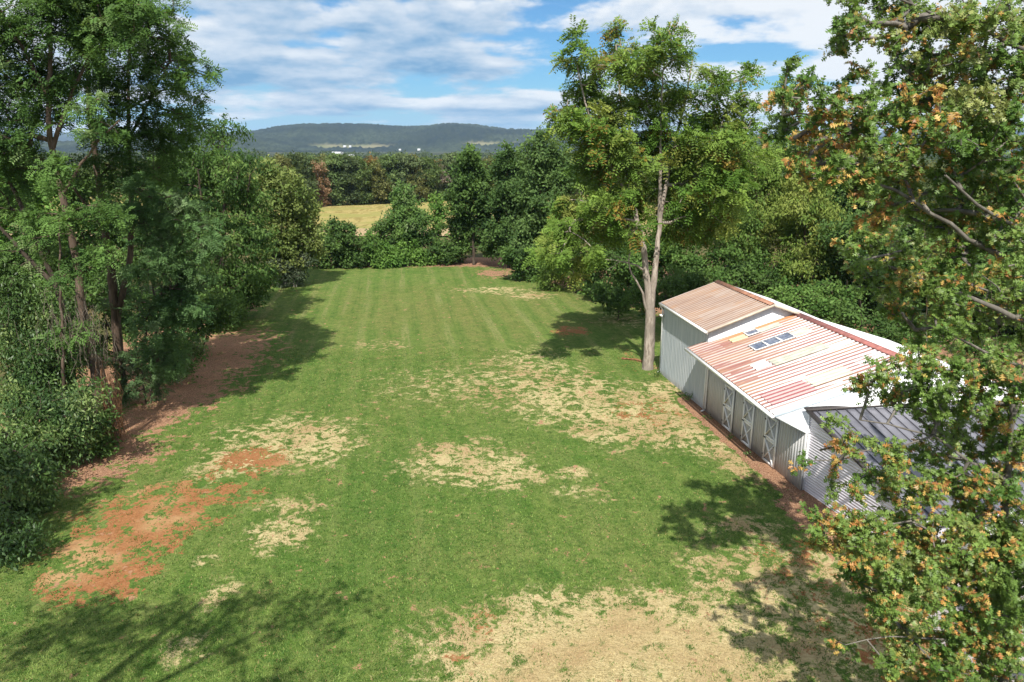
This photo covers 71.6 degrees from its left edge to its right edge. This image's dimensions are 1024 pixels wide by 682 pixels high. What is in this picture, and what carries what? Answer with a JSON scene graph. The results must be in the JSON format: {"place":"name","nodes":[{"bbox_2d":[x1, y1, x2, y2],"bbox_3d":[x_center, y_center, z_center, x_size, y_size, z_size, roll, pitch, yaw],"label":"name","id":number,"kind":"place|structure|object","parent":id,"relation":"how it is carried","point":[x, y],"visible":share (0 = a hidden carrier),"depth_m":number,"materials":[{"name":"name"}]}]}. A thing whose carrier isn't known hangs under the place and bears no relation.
{"place":"outdoors","nodes":[
{"label":"outdoors","id":0,"kind":"place"},
{"bbox_2d":[32,132,349,152],"bbox_3d":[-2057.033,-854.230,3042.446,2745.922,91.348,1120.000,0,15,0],"label":"hill","id":1,"kind":"structure","parent":0,"point":[272,145],"depth_m":2774.01,"materials":[{"name":"green plant"}]},
{"bbox_2d":[9,195,797,235],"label":"crop field","id":2,"kind":"structure","parent":0,"point":[363,217],"depth_m":166.20,"materials":[{"name":"yellow plant"}]},
{"bbox_2d":[242,159,268,207],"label":"tree","id":3,"kind":"object","parent":2,"relation":"on","point":[256,186],"visible":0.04,"depth_m":179.06,"materials":[{"name":"green plant"}]},
{"bbox_2d":[268,152,285,160],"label":"tree","id":4,"kind":"object","parent":2,"relation":"on","point":[277,156],"depth_m":229.41,"materials":[{"name":"green plant"}]},
{"bbox_2d":[267,155,308,199],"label":"tree","id":5,"kind":"object","parent":2,"relation":"on","point":[285,161],"visible":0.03,"depth_m":190.12,"materials":[{"name":"green plant"}]},
{"bbox_2d":[275,149,320,204],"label":"tree","id":6,"kind":"object","parent":2,"relation":"on","point":[302,164],"visible":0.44,"depth_m":192.44,"materials":[{"name":"green plant"}]},
{"bbox_2d":[308,156,317,195],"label":"tree","id":7,"kind":"object","parent":2,"relation":"on","point":[314,162],"visible":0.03,"depth_m":236.58,"materials":[{"name":"green plant"}]},
{"bbox_2d":[313,152,326,177],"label":"tree","id":8,"kind":"object","parent":2,"relation":"on","point":[319,158],"visible":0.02,"depth_m":240.77,"materials":[{"name":"green plant"}]},
{"bbox_2d":[310,160,335,206],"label":"tree","id":9,"kind":"object","parent":2,"relation":"on","point":[318,169],"visible":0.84,"depth_m":201.42,"materials":[{"name":"brown plant"}]},
{"bbox_2d":[317,152,351,205],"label":"tree","id":10,"kind":"object","parent":2,"relation":"on","point":[335,160],"visible":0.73,"depth_m":205.01,"materials":[{"name":"green plant"}]},
{"bbox_2d":[330,152,365,205],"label":"tree","id":11,"kind":"object","parent":2,"relation":"on","point":[350,163],"visible":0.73,"depth_m":208.10,"materials":[{"name":"green plant"}]},
{"bbox_2d":[349,155,376,204],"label":"tree","id":12,"kind":"object","parent":2,"relation":"on","point":[361,173],"visible":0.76,"depth_m":210.66,"materials":[{"name":"green plant"}]},
{"bbox_2d":[361,151,378,168],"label":"tree","id":13,"kind":"object","parent":2,"relation":"on","point":[370,159],"visible":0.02,"depth_m":248.61,"materials":[{"name":"brown plant"}]},
{"bbox_2d":[365,160,395,203],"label":"tree","id":14,"kind":"object","parent":2,"relation":"on","point":[380,184],"visible":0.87,"depth_m":214.05,"materials":[{"name":"green plant"}]},
{"bbox_2d":[374,154,404,203],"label":"tree","id":15,"kind":"object","parent":2,"relation":"on","point":[387,161],"visible":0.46,"depth_m":217.76,"materials":[{"name":"green plant"}]},
{"bbox_2d":[384,150,424,199],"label":"tree","id":16,"kind":"object","parent":2,"relation":"on","point":[405,163],"visible":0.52,"depth_m":221.15,"materials":[{"name":"green plant"}]},
{"bbox_2d":[403,158,433,200],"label":"tree","id":17,"kind":"object","parent":2,"relation":"on","point":[422,189],"visible":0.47,"depth_m":223.75,"materials":[{"name":"green plant"}]},
{"bbox_2d":[426,165,453,190],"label":"tree","id":18,"kind":"object","parent":2,"relation":"on","point":[442,178],"visible":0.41,"depth_m":230.91,"materials":[{"name":"brown plant"}]},
{"bbox_2d":[436,150,463,199],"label":"tree","id":19,"kind":"object","parent":2,"relation":"on","point":[447,160],"visible":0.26,"depth_m":234.32,"materials":[{"name":"green plant"}]},
{"bbox_2d":[481,154,504,188],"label":"tree","id":20,"kind":"object","parent":2,"relation":"on","point":[489,163],"visible":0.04,"depth_m":247.26,"materials":[{"name":"green plant"}]},
{"bbox_2d":[513,148,531,167],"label":"tree","id":21,"kind":"object","parent":2,"relation":"on","point":[524,155],"visible":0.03,"depth_m":251.89,"materials":[{"name":"green plant"}]},
{"bbox_2d":[0,257,1023,681],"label":"lawn","id":22,"kind":"structure","parent":0,"point":[484,305],"depth_m":27.34,"materials":[{"name":"green plant"}]},
{"bbox_2d":[0,499,53,572],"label":"bush","id":23,"kind":"object","parent":22,"relation":"on","point":[14,543],"visible":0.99,"depth_m":23.98,"materials":[{"name":"green plant"}]},
{"bbox_2d":[0,413,72,524],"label":"bush","id":24,"kind":"object","parent":22,"relation":"on","point":[22,484],"visible":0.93,"depth_m":26.34,"materials":[{"name":"green plant"}]},
{"bbox_2d":[0,97,76,408],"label":"leaning tree","id":25,"kind":"object","parent":22,"relation":"on","point":[51,255],"visible":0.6,"depth_m":32.76,"materials":[{"name":"green plant"}]},
{"bbox_2d":[0,272,83,343],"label":"shrub","id":26,"kind":"object","parent":22,"relation":"on","point":[40,285],"visible":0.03,"depth_m":42.77,"materials":[{"name":"green plant"}]},
{"bbox_2d":[0,245,110,431],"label":"bush","id":27,"kind":"object","parent":22,"relation":"on","point":[13,350],"visible":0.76,"depth_m":32.12,"materials":[{"name":"green plant"}]},
{"bbox_2d":[7,219,117,395],"bbox_3d":[-19.770,-0.035,31.381,4.431,10.884,1.799,0,15,0],"label":"dead snag","id":28,"kind":"object","parent":22,"relation":"on","point":[63,323],"visible":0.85,"depth_m":31.09,"materials":[{"name":"wood"}]},
{"bbox_2d":[0,373,126,478],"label":"bush","id":29,"kind":"object","parent":22,"relation":"on","point":[66,423],"visible":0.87,"depth_m":30.05,"materials":[{"name":"green plant"}]},
{"bbox_2d":[0,0,170,434],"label":"locust tree","id":30,"kind":"object","parent":22,"relation":"on","point":[86,23],"visible":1,"depth_m":29.48,"materials":[{"name":"green plant"}]},
{"bbox_2d":[52,406,122,463],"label":"shrub","id":31,"kind":"object","parent":22,"relation":"on","point":[103,448],"visible":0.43,"depth_m":31.77,"materials":[{"name":"green plant"}]},
{"bbox_2d":[51,258,170,367],"bbox_3d":[-25.258,-1.615,44.101,7.653,7.200,5.927,0,15,0],"label":"shrub","id":32,"kind":"object","parent":22,"relation":"on","point":[95,293],"visible":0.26,"depth_m":44.03,"materials":[{"name":"green plant"}]},
{"bbox_2d":[94,357,131,445],"bbox_3d":[-18.625,2.842,32.947,1.146,4.435,1.149,0,15,0],"label":"vine stump","id":33,"kind":"object","parent":22,"relation":"on","point":[118,421],"visible":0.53,"depth_m":32.89,"materials":[{"name":"green plant"}]},
{"bbox_2d":[41,0,227,401],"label":"locust tree","id":34,"kind":"object","parent":22,"relation":"on","point":[153,65],"visible":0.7,"depth_m":34.01,"materials":[{"name":"green plant"}]},
{"bbox_2d":[103,322,188,408],"bbox_3d":[-19.583,1.304,38.227,5.167,4.825,3.890,0,15,0],"label":"shrub","id":35,"kind":"object","parent":22,"relation":"on","point":[138,379],"visible":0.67,"depth_m":38.03,"materials":[{"name":"green plant"}]},
{"bbox_2d":[91,171,228,400],"bbox_3d":[-17.923,-2.408,36.676,5.484,12.622,9.485,-13,20,-40],"label":"young locust","id":36,"kind":"object","parent":22,"relation":"on","point":[171,300],"visible":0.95,"depth_m":34.86,"materials":[{"name":"green plant"}]},
{"bbox_2d":[113,144,211,292],"bbox_3d":[-29.187,-9.340,59.426,9.585,14.069,7.397,0,15,0],"label":"tree","id":37,"kind":"object","parent":22,"relation":"on","point":[138,253],"visible":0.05,"depth_m":58.53,"materials":[{"name":"green plant"}]},
{"bbox_2d":[148,330,215,382],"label":"shrub","id":38,"kind":"object","parent":22,"relation":"on","point":[196,350],"visible":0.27,"depth_m":41.69,"materials":[{"name":"green plant"}]},
{"bbox_2d":[162,263,243,357],"bbox_3d":[-21.037,-1.884,46.891,6.879,6.500,5.172,0,15,0],"label":"shrub","id":39,"kind":"object","parent":22,"relation":"on","point":[218,325],"visible":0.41,"depth_m":46.29,"materials":[{"name":"green plant"}]},
{"bbox_2d":[157,108,280,319],"bbox_3d":[-22.822,-9.355,55.050,10.456,16.714,9.738,0,15,0],"label":"willowy tree","id":40,"kind":"object","parent":22,"relation":"on","point":[230,184],"visible":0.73,"depth_m":53.56,"materials":[{"name":"green plant"}]},
{"bbox_2d":[205,296,250,331],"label":"shrub","id":41,"kind":"object","parent":22,"relation":"on","point":[240,313],"visible":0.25,"depth_m":53.51,"materials":[{"name":"green plant"}]},
{"bbox_2d":[210,264,282,311],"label":"shrub","id":42,"kind":"object","parent":22,"relation":"on","point":[275,274],"visible":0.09,"depth_m":58.11,"materials":[{"name":"green plant"}]},
{"bbox_2d":[245,154,329,278],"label":"yellowing tree","id":43,"kind":"object","parent":22,"relation":"on","point":[299,231],"visible":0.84,"depth_m":68.85,"materials":[{"name":"green plant"}]},
{"bbox_2d":[261,249,317,288],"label":"grey shrub","id":44,"kind":"object","parent":22,"relation":"on","point":[297,275],"visible":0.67,"depth_m":70.27,"materials":[{"name":"green plant"}]},
{"bbox_2d":[308,215,367,268],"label":"hedge bush","id":45,"kind":"object","parent":22,"relation":"on","point":[340,241],"visible":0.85,"depth_m":81.21,"materials":[{"name":"green plant"}]},
{"bbox_2d":[349,228,387,267],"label":"hedge bush","id":46,"kind":"object","parent":22,"relation":"on","point":[369,238],"visible":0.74,"depth_m":82.43,"materials":[{"name":"green plant"}]},
{"bbox_2d":[368,238,410,268],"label":"hedge bush","id":47,"kind":"object","parent":22,"relation":"on","point":[392,257],"visible":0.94,"depth_m":82.40,"materials":[{"name":"green plant"}]},
{"bbox_2d":[368,220,436,251],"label":"hedge bush","id":48,"kind":"object","parent":22,"relation":"on","point":[424,240],"visible":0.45,"depth_m":84.79,"materials":[{"name":"green plant"}]},
{"bbox_2d":[377,179,435,242],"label":"tree","id":49,"kind":"object","parent":22,"relation":"on","point":[408,212],"visible":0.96,"depth_m":84.41,"materials":[{"name":"green plant"}]},
{"bbox_2d":[396,235,443,266],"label":"hedge bush","id":50,"kind":"object","parent":22,"relation":"on","point":[418,256],"visible":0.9,"depth_m":83.38,"materials":[{"name":"green plant"}]},
{"bbox_2d":[425,191,448,237],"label":"tree","id":51,"kind":"object","parent":22,"relation":"on","point":[437,207],"visible":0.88,"depth_m":85.89,"materials":[{"name":"green plant"}]},
{"bbox_2d":[425,236,469,265],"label":"hedge bush","id":52,"kind":"object","parent":22,"relation":"on","point":[446,250],"visible":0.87,"depth_m":83.77,"materials":[{"name":"green plant"}]},
{"bbox_2d":[435,142,500,264],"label":"locust tree","id":53,"kind":"object","parent":22,"relation":"on","point":[468,180],"visible":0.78,"depth_m":81.67,"materials":[{"name":"green plant"}]},
{"bbox_2d":[476,139,532,267],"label":"locust tree","id":54,"kind":"object","parent":22,"relation":"on","point":[503,168],"visible":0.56,"depth_m":79.59,"materials":[{"name":"green plant"}]},
{"bbox_2d":[496,240,556,282],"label":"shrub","id":55,"kind":"object","parent":22,"relation":"on","point":[509,254],"visible":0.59,"depth_m":73.24,"materials":[{"name":"green plant"}]},
{"bbox_2d":[506,122,597,258],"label":"tall tree","id":56,"kind":"object","parent":22,"relation":"on","point":[545,174],"visible":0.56,"depth_m":73.21,"materials":[{"name":"green plant"}]},
{"bbox_2d":[527,232,614,294],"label":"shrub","id":57,"kind":"object","parent":22,"relation":"on","point":[540,279],"visible":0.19,"depth_m":68.34,"materials":[{"name":"green plant"}]},
{"bbox_2d":[590,275,638,319],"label":"shrub","id":58,"kind":"object","parent":22,"relation":"on","point":[607,294],"visible":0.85,"depth_m":56.17,"materials":[{"name":"green plant"}]},
{"bbox_2d":[577,223,660,300],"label":"tree","id":59,"kind":"object","parent":22,"relation":"on","point":[619,278],"visible":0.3,"depth_m":61.86,"materials":[{"name":"green plant"}]},
{"bbox_2d":[618,270,687,320],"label":"shrub","id":60,"kind":"object","parent":22,"relation":"on","point":[671,284],"visible":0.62,"depth_m":51.41,"materials":[{"name":"green plant"}]},
{"bbox_2d":[613,225,693,294],"bbox_3d":[12.434,-6.465,60.904,7.792,7.743,5.694,0,15,0],"label":"thicket","id":61,"kind":"object","parent":22,"relation":"on","point":[638,272],"visible":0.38,"depth_m":60.02,"materials":[{"name":"green plant"}]},
{"bbox_2d":[522,14,786,370],"bbox_3d":[7.948,-8.334,42.468,14.788,21.018,8.606,0,15,0],"label":"forked tree","id":62,"kind":"object","parent":22,"relation":"on","point":[612,149],"visible":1,"depth_m":40.68,"materials":[{"name":"green plant"}]},
{"bbox_2d":[646,139,712,262],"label":"tree","id":63,"kind":"object","parent":22,"relation":"on","point":[672,214],"visible":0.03,"depth_m":63.91,"materials":[{"name":"green plant"}]},
{"bbox_2d":[681,392,692,399],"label":"weed","id":64,"kind":"object","parent":22,"relation":"on","point":[687,398],"visible":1,"depth_m":38.99,"materials":[{"name":"green plant"}]},
{"bbox_2d":[658,261,722,296],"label":"shrub","id":65,"kind":"object","parent":22,"relation":"on","point":[693,280],"visible":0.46,"depth_m":53.42,"materials":[{"name":"green plant"}]},
{"bbox_2d":[665,237,747,286],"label":"thicket","id":66,"kind":"object","parent":22,"relation":"on","point":[688,259],"visible":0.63,"depth_m":58.47,"materials":[{"name":"green plant"}]},
{"bbox_2d":[674,157,769,264],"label":"tree","id":67,"kind":"object","parent":22,"relation":"on","point":[743,240],"visible":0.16,"depth_m":59.53,"materials":[{"name":"green plant"}]},
{"bbox_2d":[705,250,787,298],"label":"shrub","id":68,"kind":"object","parent":22,"relation":"on","point":[750,274],"visible":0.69,"depth_m":57.94,"materials":[{"name":"green plant"}]},
{"bbox_2d":[729,127,782,260],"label":"tree","id":69,"kind":"object","parent":22,"relation":"on","point":[752,147],"visible":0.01,"depth_m":69.74,"materials":[{"name":"green plant"}]},
{"bbox_2d":[731,146,802,291],"bbox_3d":[23.092,-10.289,63.272,10.152,13.840,7.653,0,15,0],"label":"tree","id":70,"kind":"object","parent":22,"relation":"on","point":[773,185],"visible":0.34,"depth_m":62.35,"materials":[{"name":"green plant"}]},
{"bbox_2d":[732,243,814,304],"bbox_3d":[22.282,-5.496,61.162,8.266,5.892,6.354,0,15,0],"label":"thicket","id":71,"kind":"object","parent":22,"relation":"on","point":[761,261],"visible":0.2,"depth_m":59.95,"materials":[{"name":"green plant"}]},
{"bbox_2d":[768,141,819,240],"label":"tree","id":72,"kind":"object","parent":22,"relation":"on","point":[778,146],"visible":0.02,"depth_m":71.22,"materials":[{"name":"green plant"}]},
{"bbox_2d":[764,272,841,320],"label":"shrub","id":73,"kind":"object","parent":22,"relation":"on","point":[794,296],"visible":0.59,"depth_m":52.93,"materials":[{"name":"green plant"}]},
{"bbox_2d":[760,167,852,292],"bbox_3d":[24.406,-8.789,59.673,8.360,12.846,7.570,0,15,0],"label":"tree","id":74,"kind":"object","parent":22,"relation":"on","point":[806,251],"visible":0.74,"depth_m":58.29,"materials":[{"name":"green plant"}]},
{"bbox_2d":[798,275,870,324],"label":"thicket","id":75,"kind":"object","parent":22,"relation":"on","point":[837,291],"visible":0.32,"depth_m":54.04,"materials":[{"name":"green plant"}]},
{"bbox_2d":[659,280,1023,489],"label":"barn","id":76,"kind":"structure","parent":22,"relation":"on","point":[755,373],"depth_m":33.99,"materials":[{"name":"grey metal"}]},
{"bbox_2d":[721,383,735,432],"bbox_3d":[10.614,3.286,34.874,0.105,2.200,1.040,-2,15,-9],"label":"stable door","id":77,"kind":"structure","parent":76,"relation":"in","point":[729,393],"depth_m":34.82,"materials":[{"name":"white paint"}]},
{"bbox_2d":[740,397,755,448],"bbox_3d":[10.945,3.800,32.986,0.105,2.200,1.020,-2,15,-9],"label":"stable door","id":78,"kind":"structure","parent":76,"relation":"in","point":[748,417],"depth_m":32.94,"materials":[{"name":"white paint"}]},
{"bbox_2d":[762,415,779,467],"bbox_3d":[11.278,4.335,31.025,0.105,2.200,1.040,-2,15,-9],"label":"stable door","id":79,"kind":"structure","parent":76,"relation":"in","point":[771,431],"depth_m":30.98,"materials":[{"name":"white paint"}]},
{"bbox_2d":[799,141,899,272],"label":"tree","id":80,"kind":"object","parent":22,"relation":"on","point":[838,192],"visible":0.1,"depth_m":69.26,"materials":[{"name":"green plant"}]},
{"bbox_2d":[809,208,911,322],"bbox_3d":[28.392,-5.689,56.464,9.429,9.722,7.988,7,17,23],"label":"tree","id":81,"kind":"object","parent":22,"relation":"on","point":[844,277],"visible":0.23,"depth_m":56.37,"materials":[{"name":"green plant"}]},
{"bbox_2d":[823,295,912,346],"bbox_3d":[24.473,-0.866,48.336,4.705,4.316,5.468,-11,19,-35],"label":"shrub","id":82,"kind":"object","parent":22,"relation":"on","point":[885,330],"visible":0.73,"depth_m":48.22,"materials":[{"name":"green plant"}]},
{"bbox_2d":[757,0,1023,288],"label":"oak tree","id":83,"kind":"object","parent":22,"relation":"on","point":[991,134],"visible":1,"depth_m":12.27,"materials":[{"name":"green plant"}]},
{"bbox_2d":[788,338,1023,681],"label":"oak tree","id":84,"kind":"object","parent":22,"relation":"on","point":[994,627],"visible":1,"depth_m":13.72,"materials":[{"name":"green plant"}]},
{"bbox_2d":[804,401,1023,561],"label":"shed","id":85,"kind":"structure","parent":22,"relation":"on","point":[815,485],"depth_m":27.35,"materials":[{"name":"grey metal"}]},
{"bbox_2d":[869,297,960,347],"bbox_3d":[28.807,-1.543,49.317,7.416,5.462,4.926,-3,16,-10],"label":"thicket","id":86,"kind":"object","parent":22,"relation":"on","point":[922,324],"visible":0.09,"depth_m":49.02,"materials":[{"name":"green plant"}]},
{"bbox_2d":[830,218,1023,369],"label":"oak tree","id":87,"kind":"object","parent":22,"relation":"on","point":[1004,312],"visible":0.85,"depth_m":18.28,"materials":[{"name":"green plant"}]},
{"bbox_2d":[870,211,985,326],"bbox_3d":[32.574,-5.256,54.710,9.730,9.887,8.686,0,15,0],"label":"tree","id":88,"kind":"object","parent":22,"relation":"on","point":[917,302],"visible":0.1,"depth_m":54.44,"materials":[{"name":"green plant"}]},
{"bbox_2d":[954,282,1020,362],"bbox_3d":[32.153,-1.245,47.533,6.130,5.830,3.430,-9,18,-31],"label":"thicket","id":89,"kind":"object","parent":22,"relation":"on","point":[970,349],"visible":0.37,"depth_m":47.07,"materials":[{"name":"green plant"}]},
{"bbox_2d":[0,152,1023,381],"bbox_3d":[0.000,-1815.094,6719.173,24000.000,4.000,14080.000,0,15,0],"label":"terrain","id":90,"kind":"structure","parent":0,"point":[479,254],"depth_m":94.97,"materials":[{"name":"green plant"}]},
{"bbox_2d":[0,163,79,290],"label":"tree","id":91,"kind":"object","parent":90,"relation":"on","point":[44,204],"visible":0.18,"depth_m":56.57,"materials":[{"name":"green plant"}]},
{"bbox_2d":[39,167,161,304],"bbox_3d":[-36.658,-9.147,62.679,9.335,12.783,10.273,10,18,33],"label":"tree","id":92,"kind":"object","parent":90,"relation":"on","point":[86,239],"visible":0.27,"depth_m":61.57,"materials":[{"name":"green plant"}]},
{"bbox_2d":[417,156,444,201],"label":"tree","id":93,"kind":"object","parent":90,"relation":"on","point":[433,177],"visible":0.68,"depth_m":227.94,"materials":[{"name":"green plant"}]},
{"bbox_2d":[66,155,947,195],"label":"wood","id":94,"kind":"object","parent":90,"relation":"on","point":[369,171],"visible":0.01,"depth_m":247.76,"materials":[{"name":"green plant"}]},
{"bbox_2d":[31,149,1023,174],"bbox_3d":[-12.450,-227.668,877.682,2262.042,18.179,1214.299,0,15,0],"label":"distant tree belts","id":95,"kind":"object","parent":90,"relation":"on","point":[374,153],"visible":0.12,"depth_m":990.66,"materials":[{"name":"green plant"}]},
{"bbox_2d":[603,150,1023,233],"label":"side wood","id":96,"kind":"object","parent":90,"relation":"on","point":[933,201],"visible":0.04,"depth_m":112.55,"materials":[{"name":"green plant"}]},
{"bbox_2d":[938,221,1023,336],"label":"tree","id":97,"kind":"object","parent":90,"relation":"on","point":[983,260],"visible":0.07,"depth_m":51.01,"materials":[{"name":"green plant"}]},
{"bbox_2d":[0,0,1023,133],"label":"sky","id":98,"kind":"structure","parent":0,"point":[287,62],"materials":[{"name":"blue"}]},
{"bbox_2d":[8,130,1023,141],"bbox_3d":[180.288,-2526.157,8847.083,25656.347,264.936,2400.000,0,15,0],"label":"distant ridge","id":99,"kind":"structure","parent":0,"point":[63,137],"depth_m":8596.32,"materials":[{"name":"green plant"}]},
{"bbox_2d":[246,123,1023,151],"bbox_3d":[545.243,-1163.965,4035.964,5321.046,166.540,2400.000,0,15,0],"label":"hill","id":100,"kind":"structure","parent":0,"point":[437,137],"depth_m":3403.41,"materials":[{"name":"green plant"}]},
{"bbox_2d":[929,572,1023,681],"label":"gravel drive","id":101,"kind":"structure","parent":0,"point":[959,607],"depth_m":21.00,"materials":[{"name":"grey gravel"}]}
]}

